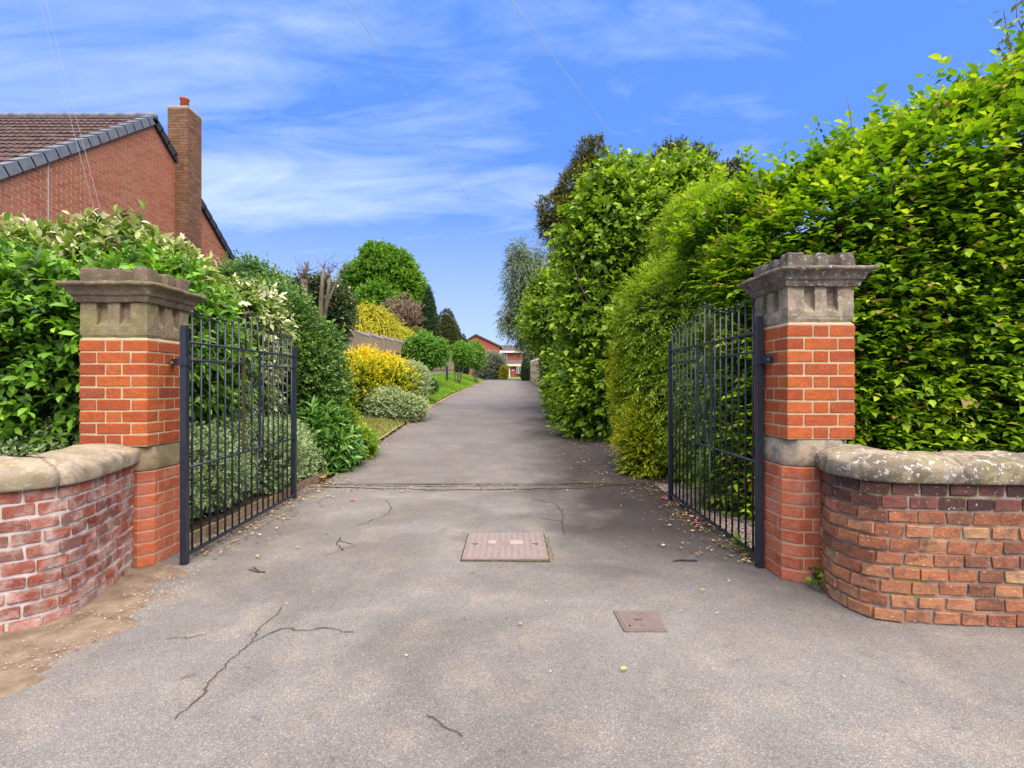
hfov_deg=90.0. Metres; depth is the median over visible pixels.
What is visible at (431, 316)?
clipped cone
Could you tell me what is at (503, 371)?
yellow shrub
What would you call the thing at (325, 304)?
pollarded tree
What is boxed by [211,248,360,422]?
dark shrub
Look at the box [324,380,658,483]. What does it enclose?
driveway
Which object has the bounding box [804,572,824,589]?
weed
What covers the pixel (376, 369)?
golden shrub
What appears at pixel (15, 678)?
sandy dirt
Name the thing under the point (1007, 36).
overhanging branch
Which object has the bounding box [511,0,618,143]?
overhead wire
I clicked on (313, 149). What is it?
sky
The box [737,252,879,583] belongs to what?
gate pillar
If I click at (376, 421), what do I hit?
rough grass
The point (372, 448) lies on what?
lime shrub
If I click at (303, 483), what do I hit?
bed edging
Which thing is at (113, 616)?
grit
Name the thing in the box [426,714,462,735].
asphalt crack
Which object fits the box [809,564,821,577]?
weed
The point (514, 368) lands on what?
house
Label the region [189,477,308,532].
bed soil
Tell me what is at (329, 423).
long leaved bush
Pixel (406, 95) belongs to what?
overhead wire
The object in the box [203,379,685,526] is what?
ground
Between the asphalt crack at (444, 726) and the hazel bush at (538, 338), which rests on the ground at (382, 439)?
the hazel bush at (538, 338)
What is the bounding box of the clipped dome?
[410,326,420,334]
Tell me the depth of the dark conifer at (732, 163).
12.03 m
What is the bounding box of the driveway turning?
[487,379,520,379]
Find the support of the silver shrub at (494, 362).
on the ground at (382, 439)
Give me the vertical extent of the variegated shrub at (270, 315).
2.507 m
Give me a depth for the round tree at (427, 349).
24.00 m
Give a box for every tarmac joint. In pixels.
[323,484,627,489]
[339,482,583,485]
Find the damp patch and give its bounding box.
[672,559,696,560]
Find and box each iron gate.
[170,310,296,565]
[668,299,772,568]
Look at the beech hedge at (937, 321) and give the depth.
4.15 m
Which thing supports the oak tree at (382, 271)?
on the ground at (382, 439)
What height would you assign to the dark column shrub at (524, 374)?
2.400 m
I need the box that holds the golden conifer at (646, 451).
[603,323,680,479]
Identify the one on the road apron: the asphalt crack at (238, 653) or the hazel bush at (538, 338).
the asphalt crack at (238, 653)
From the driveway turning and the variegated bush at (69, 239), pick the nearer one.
the variegated bush at (69, 239)
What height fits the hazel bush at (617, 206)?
6.501 m
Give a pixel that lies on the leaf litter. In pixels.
(271, 510)
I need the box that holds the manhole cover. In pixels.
[460,533,549,561]
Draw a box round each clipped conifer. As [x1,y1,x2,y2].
[438,308,459,371]
[456,325,462,371]
[460,333,469,374]
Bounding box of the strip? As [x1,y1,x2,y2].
[531,381,736,481]
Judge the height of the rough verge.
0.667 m
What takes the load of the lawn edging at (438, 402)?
on the ground at (382, 439)
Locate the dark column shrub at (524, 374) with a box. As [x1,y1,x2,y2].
[519,357,529,380]
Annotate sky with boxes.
[0,0,1023,344]
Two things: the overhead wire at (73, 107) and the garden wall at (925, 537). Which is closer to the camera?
the garden wall at (925, 537)
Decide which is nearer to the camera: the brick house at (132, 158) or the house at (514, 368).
the brick house at (132, 158)
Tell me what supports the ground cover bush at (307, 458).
on the bed soil
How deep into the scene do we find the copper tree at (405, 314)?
37.09 m
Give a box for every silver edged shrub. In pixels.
[359,381,431,423]
[391,358,433,400]
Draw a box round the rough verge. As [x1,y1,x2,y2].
[304,416,405,477]
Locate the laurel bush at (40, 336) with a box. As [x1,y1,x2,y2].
[0,237,272,456]
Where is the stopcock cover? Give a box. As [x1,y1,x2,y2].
[613,610,666,632]
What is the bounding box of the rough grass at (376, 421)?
[275,413,404,443]
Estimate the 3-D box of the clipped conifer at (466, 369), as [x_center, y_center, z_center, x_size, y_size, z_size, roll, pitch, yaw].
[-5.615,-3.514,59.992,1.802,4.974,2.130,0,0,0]
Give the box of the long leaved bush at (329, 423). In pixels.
[290,395,369,475]
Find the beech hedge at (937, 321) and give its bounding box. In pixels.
[666,26,1023,523]
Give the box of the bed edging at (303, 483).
[189,470,328,545]
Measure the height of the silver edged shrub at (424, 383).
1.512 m
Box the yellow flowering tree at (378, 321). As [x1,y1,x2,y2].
[354,298,413,340]
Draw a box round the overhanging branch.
[989,0,1023,134]
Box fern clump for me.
[427,375,440,398]
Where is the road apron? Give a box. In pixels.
[0,484,1023,767]
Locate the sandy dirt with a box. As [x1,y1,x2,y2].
[0,564,188,699]
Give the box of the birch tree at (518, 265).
[492,234,552,361]
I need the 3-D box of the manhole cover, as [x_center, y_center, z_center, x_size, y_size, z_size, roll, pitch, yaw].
[-0.049,1.249,3.930,0.633,0.042,0.660,0,0,0]
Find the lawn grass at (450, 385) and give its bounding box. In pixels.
[427,372,482,405]
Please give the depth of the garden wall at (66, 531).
2.71 m
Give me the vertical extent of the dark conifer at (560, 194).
8.982 m
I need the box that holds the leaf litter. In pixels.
[179,384,754,562]
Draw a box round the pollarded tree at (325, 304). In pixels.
[291,255,355,322]
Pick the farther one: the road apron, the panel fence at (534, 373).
the panel fence at (534, 373)
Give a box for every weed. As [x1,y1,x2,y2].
[694,494,716,507]
[728,533,754,556]
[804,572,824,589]
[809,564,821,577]
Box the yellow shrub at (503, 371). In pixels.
[497,364,508,379]
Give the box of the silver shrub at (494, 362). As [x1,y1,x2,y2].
[470,349,508,378]
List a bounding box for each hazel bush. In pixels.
[513,260,567,424]
[534,139,740,442]
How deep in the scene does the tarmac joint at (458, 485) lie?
6.28 m
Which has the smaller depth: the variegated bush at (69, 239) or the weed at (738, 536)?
the weed at (738, 536)
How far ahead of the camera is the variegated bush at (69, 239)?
5.88 m
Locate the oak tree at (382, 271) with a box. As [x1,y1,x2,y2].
[333,237,433,326]
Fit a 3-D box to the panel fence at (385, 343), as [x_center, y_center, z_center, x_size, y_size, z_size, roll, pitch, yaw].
[-5.200,-0.920,28.100,0.120,3.708,34.310,0,0,0]
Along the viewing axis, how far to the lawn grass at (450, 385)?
28.35 m
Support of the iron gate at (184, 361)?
on the road apron
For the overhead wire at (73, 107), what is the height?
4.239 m
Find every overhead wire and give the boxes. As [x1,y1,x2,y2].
[39,0,94,211]
[45,0,101,214]
[349,1,483,223]
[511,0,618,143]
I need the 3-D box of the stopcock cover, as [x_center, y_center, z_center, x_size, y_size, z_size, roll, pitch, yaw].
[0.679,1.253,2.693,0.244,0.034,0.232,0,0,0]
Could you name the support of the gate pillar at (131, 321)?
on the road apron
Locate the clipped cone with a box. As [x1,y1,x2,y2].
[418,286,442,345]
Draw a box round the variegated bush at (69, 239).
[0,199,234,316]
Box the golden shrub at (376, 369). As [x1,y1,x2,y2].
[331,342,426,413]
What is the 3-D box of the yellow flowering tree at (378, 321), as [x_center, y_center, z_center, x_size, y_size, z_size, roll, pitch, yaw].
[-6.972,-2.188,27.445,3.384,4.513,6.305,0,0,24]
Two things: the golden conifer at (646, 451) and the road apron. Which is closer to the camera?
the road apron
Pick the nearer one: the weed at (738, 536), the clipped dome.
the weed at (738, 536)
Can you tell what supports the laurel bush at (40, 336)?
on the bed soil
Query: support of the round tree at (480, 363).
on the lawn
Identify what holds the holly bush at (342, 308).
on the ground at (382, 439)
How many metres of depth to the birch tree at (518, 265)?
50.80 m
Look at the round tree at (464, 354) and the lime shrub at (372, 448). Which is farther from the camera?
the round tree at (464, 354)
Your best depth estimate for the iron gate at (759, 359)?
4.15 m
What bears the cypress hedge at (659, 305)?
on the ground at (382, 439)
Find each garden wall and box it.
[0,443,139,633]
[815,444,1023,627]
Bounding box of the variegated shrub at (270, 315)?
[203,273,301,424]
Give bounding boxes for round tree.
[402,329,453,374]
[450,340,477,382]
[468,339,487,382]
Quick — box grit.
[0,564,211,668]
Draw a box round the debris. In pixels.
[161,486,845,684]
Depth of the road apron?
2.31 m
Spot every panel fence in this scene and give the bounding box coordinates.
[344,328,453,373]
[530,358,545,386]
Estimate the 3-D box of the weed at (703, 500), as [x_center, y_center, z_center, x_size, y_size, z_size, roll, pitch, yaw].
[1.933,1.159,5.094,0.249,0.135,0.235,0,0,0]
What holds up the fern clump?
on the lawn grass at (450, 385)
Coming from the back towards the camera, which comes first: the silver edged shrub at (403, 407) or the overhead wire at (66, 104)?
the silver edged shrub at (403, 407)
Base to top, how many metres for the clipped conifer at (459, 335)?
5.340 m
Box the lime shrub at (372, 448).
[343,399,382,460]
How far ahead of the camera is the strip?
6.68 m
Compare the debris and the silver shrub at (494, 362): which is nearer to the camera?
the debris
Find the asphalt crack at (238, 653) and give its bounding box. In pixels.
[175,627,353,718]
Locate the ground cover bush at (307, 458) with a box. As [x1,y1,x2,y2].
[0,406,331,523]
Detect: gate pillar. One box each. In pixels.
[55,267,206,567]
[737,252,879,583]
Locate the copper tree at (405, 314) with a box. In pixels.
[378,291,427,329]
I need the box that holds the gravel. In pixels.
[655,484,754,547]
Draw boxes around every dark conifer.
[530,131,615,273]
[644,134,756,186]
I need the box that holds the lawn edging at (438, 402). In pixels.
[426,381,483,409]
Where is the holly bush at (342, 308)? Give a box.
[289,266,360,355]
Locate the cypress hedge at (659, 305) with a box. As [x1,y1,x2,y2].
[598,168,779,490]
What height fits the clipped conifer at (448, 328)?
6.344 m
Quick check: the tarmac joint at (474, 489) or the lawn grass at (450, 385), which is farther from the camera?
the lawn grass at (450, 385)
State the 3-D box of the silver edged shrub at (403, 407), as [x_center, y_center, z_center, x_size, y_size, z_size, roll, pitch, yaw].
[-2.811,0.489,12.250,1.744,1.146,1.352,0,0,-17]
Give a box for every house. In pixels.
[0,96,235,277]
[466,334,525,376]

